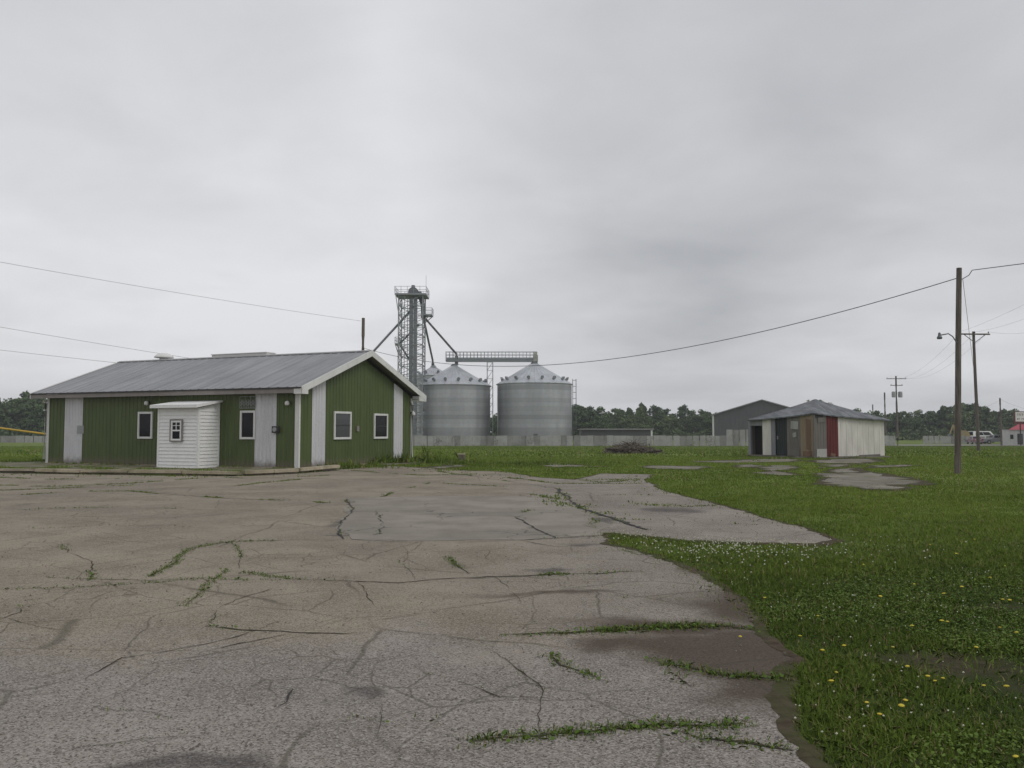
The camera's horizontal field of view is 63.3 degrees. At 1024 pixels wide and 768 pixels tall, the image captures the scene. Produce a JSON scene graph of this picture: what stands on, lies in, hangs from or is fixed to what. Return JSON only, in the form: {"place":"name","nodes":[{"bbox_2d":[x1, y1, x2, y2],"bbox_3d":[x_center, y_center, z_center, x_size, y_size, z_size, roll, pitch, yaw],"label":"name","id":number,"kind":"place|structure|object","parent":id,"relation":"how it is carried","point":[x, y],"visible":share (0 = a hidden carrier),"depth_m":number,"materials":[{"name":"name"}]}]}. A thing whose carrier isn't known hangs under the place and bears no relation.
{"place":"outdoors","nodes":[
{"label":"outdoors","id":0,"kind":"place"},
{"bbox_2d":[0,462,831,767],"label":"paving","id":1,"kind":"structure","parent":0,"point":[412,636],"depth_m":6.44,"materials":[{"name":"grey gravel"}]},
{"bbox_2d":[0,465,339,475],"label":"kerb","id":2,"kind":"structure","parent":1,"relation":"on","point":[179,472],"depth_m":29.52,"materials":[{"name":"concrete"}]},
{"bbox_2d":[1,469,789,758],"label":"paving cracks","id":3,"kind":"object","parent":1,"relation":"on","point":[559,491],"visible":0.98,"depth_m":6.65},
{"bbox_2d":[0,470,804,755],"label":"crack weeds","id":4,"kind":"object","parent":1,"relation":"on","point":[668,626],"visible":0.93,"depth_m":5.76,"materials":[{"name":"green plant"}]},
{"bbox_2d":[336,496,609,540],"bbox_3d":[-0.752,2.474,15.935,5.006,0.020,8.174,0,-3,-9],"label":"concrete patch","id":5,"kind":"object","parent":1,"relation":"on","point":[406,518],"visible":0.86,"depth_m":14.66,"materials":[{"name":"grey concrete"}]},
{"bbox_2d":[0,434,1023,767],"bbox_3d":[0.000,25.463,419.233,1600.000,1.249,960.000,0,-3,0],"label":"ground","id":6,"kind":"structure","parent":0,"point":[954,664],"depth_m":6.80,"materials":[{"name":"green plant"}]},
{"bbox_2d":[0,401,14,433],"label":"broadleaf tree","id":7,"kind":"object","parent":6,"relation":"on","point":[3,417],"visible":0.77,"depth_m":201.97,"materials":[{"name":"green plant"}]},
{"bbox_2d":[0,398,25,435],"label":"broadleaf tree","id":8,"kind":"object","parent":6,"relation":"on","point":[13,405],"visible":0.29,"depth_m":205.76,"materials":[{"name":"green plant"}]},
{"bbox_2d":[0,398,39,437],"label":"broadleaf tree","id":9,"kind":"object","parent":6,"relation":"on","point":[28,407],"visible":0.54,"depth_m":204.77,"materials":[{"name":"green plant"}]},
{"bbox_2d":[0,436,45,442],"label":"sheet fence","id":10,"kind":"object","parent":6,"relation":"on","point":[19,439],"visible":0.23,"depth_m":185.08,"materials":[{"name":"grey metal"}]},
{"bbox_2d":[0,423,45,441],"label":"scrub","id":11,"kind":"object","parent":6,"relation":"on","point":[3,433],"visible":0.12,"depth_m":196.62,"materials":[{"name":"green plant"}]},
{"bbox_2d":[0,427,45,434],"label":"gate bar","id":12,"kind":"object","parent":6,"relation":"on","point":[22,430],"depth_m":46.88,"materials":[{"name":"yellow paint"}]},
{"bbox_2d":[18,391,29,434],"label":"broadleaf tree","id":13,"kind":"object","parent":6,"relation":"on","point":[25,395],"visible":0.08,"depth_m":226.98,"materials":[{"name":"green plant"}]},
{"bbox_2d":[21,406,46,431],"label":"broadleaf tree","id":14,"kind":"object","parent":6,"relation":"on","point":[24,419],"visible":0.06,"depth_m":200.31,"materials":[{"name":"green plant"}]},
{"bbox_2d":[24,406,46,435],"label":"broadleaf tree","id":15,"kind":"object","parent":6,"relation":"on","point":[32,422],"visible":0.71,"depth_m":196.80,"materials":[{"name":"green plant"}]},
{"bbox_2d":[27,398,46,439],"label":"broadleaf tree","id":16,"kind":"object","parent":6,"relation":"on","point":[39,402],"visible":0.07,"depth_m":221.32,"materials":[{"name":"green plant"}]},
{"bbox_2d":[0,461,423,474],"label":"concrete walk","id":17,"kind":"structure","parent":6,"relation":"on","point":[28,465],"depth_m":35.07,"materials":[{"name":"grey concrete"}]},
{"bbox_2d":[30,350,426,468],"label":"metal building","id":18,"kind":"structure","parent":6,"relation":"on","point":[267,410],"depth_m":36.41,"materials":[{"name":"metal"}]},
{"bbox_2d":[137,412,153,438],"bbox_3d":[-16.062,1.804,36.352,0.854,1.180,0.073,-1,-3,23],"label":"window","id":19,"kind":"structure","parent":18,"relation":"in","point":[145,419],"depth_m":36.35,"materials":[{"name":"clear glass"}]},
{"bbox_2d":[239,410,255,438],"bbox_3d":[-10.860,1.681,34.118,0.794,1.180,0.073,-1,-3,23],"label":"window","id":20,"kind":"structure","parent":18,"relation":"in","point":[247,430],"depth_m":34.12,"materials":[{"name":"clear glass"}]},
{"bbox_2d":[333,411,351,438],"bbox_3d":[-7.320,1.786,35.849,0.073,1.200,1.276,-1,-3,23],"label":"window","id":21,"kind":"structure","parent":18,"relation":"in","point":[342,421],"depth_m":35.85,"materials":[{"name":"clear glass"}]},
{"bbox_2d":[373,413,387,438],"bbox_3d":[-6.111,1.962,38.653,0.073,1.160,1.190,-1,-3,23],"label":"window","id":22,"kind":"structure","parent":18,"relation":"in","point":[380,421],"depth_m":38.63,"materials":[{"name":"clear glass"}]},
{"bbox_2d":[362,318,364,349],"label":"utility pole","id":23,"kind":"object","parent":6,"relation":"on","point":[363,328],"visible":0.23,"depth_m":66.23,"materials":[{"name":"brown wood"}]},
{"bbox_2d":[2,327,185,357],"bbox_3d":[-25.887,-2.478,54.403,36.354,3.513,0.501,3,-4,-41],"label":"power line","id":24,"kind":"object","parent":23,"relation":"attached to","point":[86,341],"visible":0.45,"depth_m":53.19,"materials":[{"name":"metal"}]},
{"bbox_2d":[2,262,357,320],"bbox_3d":[-24.496,-6.616,53.070,1.095,1.696,36.495,-3,-4,44],"label":"power line","id":25,"kind":"object","parent":23,"relation":"attached to","point":[164,290],"visible":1,"depth_m":54.36,"materials":[{"name":"metal"}]},
{"bbox_2d":[373,285,457,435],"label":"elevator tower","id":26,"kind":"structure","parent":6,"relation":"on","point":[414,293],"depth_m":159.62,"materials":[{"name":"metal"}]},
{"bbox_2d":[417,365,441,433],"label":"grain bin","id":27,"kind":"object","parent":6,"relation":"on","point":[432,371],"visible":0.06,"depth_m":187.85,"materials":[{"name":"metal"}]},
{"bbox_2d":[417,463,468,469],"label":"edge soil","id":28,"kind":"structure","parent":6,"relation":"on","point":[442,465],"depth_m":35.60,"materials":[{"name":"brown soil"}]},
{"bbox_2d":[417,364,490,444],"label":"grain bin","id":29,"kind":"object","parent":6,"relation":"on","point":[457,403],"visible":0.8,"depth_m":158.85,"materials":[{"name":"metal"}]},
{"bbox_2d":[0,447,920,515],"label":"tall weeds","id":30,"kind":"object","parent":6,"relation":"on","point":[424,458],"visible":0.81,"depth_m":35.81,"materials":[{"name":"green plant"}]},
{"bbox_2d":[0,458,948,694],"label":"edge grass","id":31,"kind":"structure","parent":6,"relation":"on","point":[753,596],"depth_m":9.17,"materials":[{"name":"green plant"}]},
{"bbox_2d":[490,417,496,435],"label":"broadleaf tree","id":32,"kind":"object","parent":6,"relation":"on","point":[494,426],"visible":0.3,"depth_m":226.00,"materials":[{"name":"green plant"}]},
{"bbox_2d":[496,361,576,444],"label":"grain bin","id":33,"kind":"object","parent":6,"relation":"on","point":[534,400],"visible":0.88,"depth_m":158.84,"materials":[{"name":"metal"}]},
{"bbox_2d":[445,351,537,435],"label":"conveyor catwalk","id":34,"kind":"object","parent":33,"relation":"on","point":[534,358],"visible":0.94,"depth_m":164.82,"materials":[{"name":"metal"}]},
{"bbox_2d":[522,463,597,466],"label":"broken slab","id":35,"kind":"structure","parent":6,"relation":"on","point":[554,465],"depth_m":36.76,"materials":[{"name":"concrete"}]},
{"bbox_2d":[572,405,592,434],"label":"broadleaf tree","id":36,"kind":"object","parent":6,"relation":"on","point":[582,412],"visible":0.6,"depth_m":226.33,"materials":[{"name":"green plant"}]},
{"bbox_2d":[577,410,605,429],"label":"broadleaf tree","id":37,"kind":"object","parent":6,"relation":"on","point":[591,414],"visible":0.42,"depth_m":228.13,"materials":[{"name":"green plant"}]},
{"bbox_2d":[594,406,607,416],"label":"broadleaf tree","id":38,"kind":"object","parent":6,"relation":"on","point":[599,410],"visible":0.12,"depth_m":258.29,"materials":[{"name":"green plant"}]},
{"bbox_2d":[589,417,616,428],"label":"broadleaf tree","id":39,"kind":"object","parent":6,"relation":"on","point":[608,424],"visible":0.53,"depth_m":227.07,"materials":[{"name":"green plant"}]},
{"bbox_2d":[578,429,653,443],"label":"open shed","id":40,"kind":"structure","parent":6,"relation":"on","point":[619,432],"depth_m":168.20,"materials":[{"name":"grey metal"}]},
{"bbox_2d":[598,408,635,428],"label":"broadleaf tree","id":41,"kind":"object","parent":6,"relation":"on","point":[617,416],"visible":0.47,"depth_m":239.81,"materials":[{"name":"green plant"}]},
{"bbox_2d":[602,437,664,453],"bbox_3d":[8.720,4.658,60.791,4.695,1.744,3.520,0,-3,0],"label":"brush pile","id":42,"kind":"object","parent":6,"relation":"on","point":[630,447],"visible":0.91,"depth_m":59.98,"materials":[{"name":"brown wood"}]},
{"bbox_2d":[618,411,653,428],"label":"broadleaf tree","id":43,"kind":"object","parent":6,"relation":"on","point":[630,420],"visible":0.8,"depth_m":229.01,"materials":[{"name":"green plant"}]},
{"bbox_2d":[635,406,652,425],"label":"broadleaf tree","id":44,"kind":"object","parent":6,"relation":"on","point":[641,410],"visible":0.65,"depth_m":230.48,"materials":[{"name":"green plant"}]},
{"bbox_2d":[413,429,895,445],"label":"sheet fence","id":45,"kind":"object","parent":6,"relation":"on","point":[730,438],"visible":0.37,"depth_m":144.63,"materials":[{"name":"grey metal"}]},
{"bbox_2d":[468,470,843,767],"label":"edge soil","id":46,"kind":"structure","parent":6,"relation":"on","point":[782,706],"depth_m":5.30,"materials":[{"name":"brown soil"}]},
{"bbox_2d":[647,405,667,431],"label":"broadleaf tree","id":47,"kind":"object","parent":6,"relation":"on","point":[653,408],"visible":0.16,"depth_m":262.22,"materials":[{"name":"green plant"}]},
{"bbox_2d":[652,412,666,433],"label":"broadleaf tree","id":48,"kind":"object","parent":6,"relation":"on","point":[660,415],"visible":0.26,"depth_m":237.65,"materials":[{"name":"green plant"}]},
{"bbox_2d":[650,408,674,432],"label":"broadleaf tree","id":49,"kind":"object","parent":6,"relation":"on","point":[666,411],"visible":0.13,"depth_m":259.52,"materials":[{"name":"green plant"}]},
{"bbox_2d":[653,415,683,435],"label":"broadleaf tree","id":50,"kind":"object","parent":6,"relation":"on","point":[669,420],"visible":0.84,"depth_m":229.53,"materials":[{"name":"green plant"}]},
{"bbox_2d":[647,466,704,468],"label":"broken slab","id":51,"kind":"structure","parent":6,"relation":"on","point":[682,467],"depth_m":34.80,"materials":[{"name":"concrete"}]},
{"bbox_2d":[639,465,712,469],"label":"edge soil","id":52,"kind":"structure","parent":6,"relation":"on","point":[645,466],"depth_m":34.88,"materials":[{"name":"brown soil"}]},
{"bbox_2d":[673,404,690,435],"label":"broadleaf tree","id":53,"kind":"object","parent":6,"relation":"on","point":[682,411],"visible":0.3,"depth_m":256.61,"materials":[{"name":"green plant"}]},
{"bbox_2d":[676,416,700,435],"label":"broadleaf tree","id":54,"kind":"object","parent":6,"relation":"on","point":[688,422],"visible":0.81,"depth_m":237.90,"materials":[{"name":"green plant"}]},
{"bbox_2d":[686,409,709,435],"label":"broadleaf tree","id":55,"kind":"object","parent":6,"relation":"on","point":[701,415],"visible":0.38,"depth_m":240.07,"materials":[{"name":"green plant"}]},
{"bbox_2d":[698,415,711,435],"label":"broadleaf tree","id":56,"kind":"object","parent":6,"relation":"on","point":[705,423],"visible":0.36,"depth_m":232.80,"materials":[{"name":"green plant"}]},
{"bbox_2d":[686,459,801,462],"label":"edge soil","id":57,"kind":"structure","parent":6,"relation":"on","point":[741,462],"depth_m":42.63,"materials":[{"name":"brown soil"}]},
{"bbox_2d":[698,459,796,462],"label":"broken slab","id":58,"kind":"structure","parent":6,"relation":"on","point":[777,460],"depth_m":42.79,"materials":[{"name":"concrete"}]},
{"bbox_2d":[490,424,1005,439],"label":"scrub","id":59,"kind":"object","parent":6,"relation":"on","point":[928,433],"visible":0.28,"depth_m":226.55,"materials":[{"name":"green plant"}]},
{"bbox_2d":[752,465,797,474],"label":"broken slab","id":60,"kind":"structure","parent":6,"relation":"on","point":[779,467],"depth_m":33.04,"materials":[{"name":"concrete"}]},
{"bbox_2d":[752,465,802,475],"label":"edge soil","id":61,"kind":"structure","parent":6,"relation":"on","point":[778,471],"depth_m":33.03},
{"bbox_2d":[608,480,1023,606],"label":"grass","id":62,"kind":"structure","parent":6,"relation":"on","point":[1004,525],"depth_m":13.55,"materials":[{"name":"green plant"}]},
{"bbox_2d":[746,399,890,458],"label":"patchwork shed","id":63,"kind":"structure","parent":6,"relation":"on","point":[815,428],"depth_m":47.38,"materials":[{"name":"painted corrugated metal"},{"name":"wood"},{"name":"galvanised steel"}]},
{"bbox_2d":[755,426,762,454],"bbox_3d":[15.257,3.303,50.558,0.060,2.000,1.253,1,-3,-24],"label":"dark doorway","id":64,"kind":"structure","parent":63,"relation":"in","point":[758,429],"depth_m":50.78,"materials":[{"name":"black"}]},
{"bbox_2d":[613,530,1023,767],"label":"clover","id":65,"kind":"object","parent":6,"relation":"on","point":[1012,745],"depth_m":7.25,"materials":[{"name":"plant"}]},
{"bbox_2d":[814,464,863,467],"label":"edge soil","id":66,"kind":"structure","parent":6,"relation":"on","point":[844,466],"depth_m":36.69,"materials":[{"name":"brown soil"}]},
{"bbox_2d":[814,459,875,462],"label":"broken slab","id":67,"kind":"structure","parent":6,"relation":"on","point":[847,460],"depth_m":42.79,"materials":[{"name":"concrete"}]},
{"bbox_2d":[833,468,858,471],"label":"broken slab","id":68,"kind":"structure","parent":6,"relation":"on","point":[842,470],"depth_m":32.23,"materials":[{"name":"concrete"}]},
{"bbox_2d":[822,467,870,473],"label":"edge soil","id":69,"kind":"structure","parent":6,"relation":"on","point":[860,470],"depth_m":32.12,"materials":[{"name":"brown soil"}]},
{"bbox_2d":[808,458,889,463],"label":"edge soil","id":70,"kind":"structure","parent":6,"relation":"on","point":[875,459],"depth_m":41.34,"materials":[{"name":"brown soil"}]},
{"bbox_2d":[818,472,917,488],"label":"broken slab","id":71,"kind":"structure","parent":6,"relation":"on","point":[870,480],"depth_m":25.84,"materials":[{"name":"concrete"}]},
{"bbox_2d":[808,472,936,490],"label":"edge soil","id":72,"kind":"structure","parent":6,"relation":"on","point":[921,482],"depth_m":24.37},
{"bbox_2d":[866,410,893,431],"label":"broadleaf tree","id":73,"kind":"object","parent":6,"relation":"on","point":[887,422],"visible":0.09,"depth_m":231.35,"materials":[{"name":"green plant"}]},
{"bbox_2d":[884,392,886,435],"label":"utility pole","id":74,"kind":"object","parent":6,"relation":"on","point":[885,415],"visible":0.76,"depth_m":164.84,"materials":[{"name":"brown wood"}]},
{"bbox_2d":[864,464,920,468],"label":"edge soil","id":75,"kind":"structure","parent":6,"relation":"on","point":[874,466],"depth_m":35.70,"materials":[{"name":"brown soil"}]},
{"bbox_2d":[886,376,905,444],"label":"utility pole","id":76,"kind":"object","parent":6,"relation":"on","point":[894,393],"visible":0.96,"depth_m":149.78,"materials":[{"name":"brown wood"}]},
{"bbox_2d":[888,411,913,439],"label":"broadleaf tree","id":77,"kind":"object","parent":6,"relation":"on","point":[901,421],"visible":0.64,"depth_m":232.32,"materials":[{"name":"green plant"}]},
{"bbox_2d":[900,419,926,438],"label":"broadleaf tree","id":78,"kind":"object","parent":6,"relation":"on","point":[917,423],"visible":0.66,"depth_m":229.85,"materials":[{"name":"green plant"}]},
{"bbox_2d":[902,412,924,438],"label":"broadleaf tree","id":79,"kind":"object","parent":6,"relation":"on","point":[911,414],"visible":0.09,"depth_m":259.11,"materials":[{"name":"green plant"}]},
{"bbox_2d":[912,409,927,420],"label":"broadleaf tree","id":80,"kind":"object","parent":6,"relation":"on","point":[918,412],"visible":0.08,"depth_m":267.46,"materials":[{"name":"green plant"}]},
{"bbox_2d":[916,411,943,435],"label":"broadleaf tree","id":81,"kind":"object","parent":6,"relation":"on","point":[929,421],"visible":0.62,"depth_m":232.27,"materials":[{"name":"green plant"}]},
{"bbox_2d":[934,405,953,435],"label":"broadleaf tree","id":82,"kind":"object","parent":6,"relation":"on","point":[943,411],"visible":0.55,"depth_m":232.10,"materials":[{"name":"green plant"}]},
{"bbox_2d":[937,268,961,473],"bbox_3d":[16.081,-0.354,30.404,1.041,7.881,0.242,0,-3,-7],"label":"utility pole","id":83,"kind":"object","parent":6,"relation":"on","point":[957,448],"visible":0.98,"depth_m":30.36,"materials":[{"name":"brown wood"}]},
{"bbox_2d":[364,278,955,366],"bbox_3d":[2.282,-2.477,48.392,0.031,2.803,45.499,3,-4,-38],"label":"service cable","id":84,"kind":"object","parent":83,"relation":"attached to","point":[700,344],"visible":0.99,"depth_m":39.13,"materials":[{"name":"metal"}]},
{"bbox_2d":[963,263,1023,278],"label":"service cable","id":85,"kind":"object","parent":83,"relation":"attached to","point":[992,267],"visible":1,"depth_m":29.59,"materials":[{"name":"metal"}]},
{"bbox_2d":[923,436,988,443],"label":"white fence","id":86,"kind":"object","parent":6,"relation":"on","point":[943,439],"visible":0.66,"depth_m":170.28,"materials":[{"name":"white metal"}]},
{"bbox_2d":[941,405,975,432],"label":"broadleaf tree","id":87,"kind":"object","parent":6,"relation":"on","point":[966,423],"visible":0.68,"depth_m":227.33,"materials":[{"name":"green plant"}]},
{"bbox_2d":[947,425,970,442],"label":"excavator","id":88,"kind":"object","parent":6,"relation":"on","point":[965,433],"visible":0.3,"depth_m":175.76,"materials":[{"name":"metal"}]},
{"bbox_2d":[961,404,987,430],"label":"broadleaf tree","id":89,"kind":"object","parent":6,"relation":"on","point":[971,408],"visible":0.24,"depth_m":230.93,"materials":[{"name":"green plant"}]},
{"bbox_2d":[966,436,982,443],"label":"parked car","id":90,"kind":"object","parent":6,"relation":"on","point":[971,439],"visible":0.74,"depth_m":160.46,"materials":[{"name":"paint"}]},
{"bbox_2d":[961,331,989,450],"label":"utility pole","id":91,"kind":"object","parent":6,"relation":"on","point":[973,333],"visible":0.83,"depth_m":72.11,"materials":[{"name":"brown wood"}]},
{"bbox_2d":[968,431,993,442],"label":"white van","id":92,"kind":"object","parent":6,"relation":"on","point":[982,433],"visible":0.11,"depth_m":180.80,"materials":[{"name":"paint"}]},
{"bbox_2d":[972,406,999,432],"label":"broadleaf tree","id":93,"kind":"object","parent":6,"relation":"on","point":[990,417],"visible":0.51,"depth_m":230.72,"materials":[{"name":"green plant"}]},
{"bbox_2d":[982,435,1002,443],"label":"pickup truck","id":94,"kind":"object","parent":6,"relation":"on","point":[992,438],"visible":0.51,"depth_m":164.79,"materials":[{"name":"silver metal"}]},
{"bbox_2d":[987,410,1006,434],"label":"broadleaf tree","id":95,"kind":"object","parent":6,"relation":"on","point":[996,413],"visible":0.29,"depth_m":232.50,"materials":[{"name":"green plant"}]},
{"bbox_2d":[999,398,1002,444],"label":"utility pole","id":96,"kind":"object","parent":6,"relation":"on","point":[1001,441],"visible":0.94,"depth_m":149.71,"materials":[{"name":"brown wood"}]},
{"bbox_2d":[999,416,1012,429],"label":"broadleaf tree","id":97,"kind":"object","parent":6,"relation":"on","point":[1006,422],"visible":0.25,"depth_m":231.31,"materials":[{"name":"green plant"}]},
{"bbox_2d":[1004,408,1018,429],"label":"broadleaf tree","id":98,"kind":"object","parent":6,"relation":"on","point":[1009,412],"visible":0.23,"depth_m":232.89,"materials":[{"name":"green plant"}]},
{"bbox_2d":[1002,424,1023,444],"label":"roadside shop","id":99,"kind":"structure","parent":6,"relation":"on","point":[1011,436],"depth_m":158.84,"materials":[{"name":"paint"}]},
{"bbox_2d":[1013,411,1023,444],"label":"pole sign","id":100,"kind":"object","parent":6,"relation":"on","point":[1018,417],"visible":0.97,"depth_m":149.75,"materials":[{"name":"metal"}]},
{"bbox_2d":[0,454,1023,506],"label":"grass","id":101,"kind":"structure","parent":0,"point":[991,464],"depth_m":32.55,"materials":[{"name":"green plant"}]},
{"bbox_2d":[0,445,1023,458],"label":"grass","id":102,"kind":"structure","parent":0,"point":[926,450],"depth_m":71.68,"materials":[{"name":"green plant"}]},
{"bbox_2d":[0,0,1023,431],"label":"sky","id":103,"kind":"structure","parent":0,"point":[564,181],"materials":[{"name":"grey"}]},
{"bbox_2d":[711,399,788,441],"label":"dark barn","id":104,"kind":"structure","parent":0,"point":[736,418],"depth_m":191.38,"materials":[{"name":"grey metal"}]},
{"bbox_2d":[897,445,1023,445],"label":"road","id":105,"kind":"structure","parent":0,"point":[961,445],"depth_m":147.76,"materials":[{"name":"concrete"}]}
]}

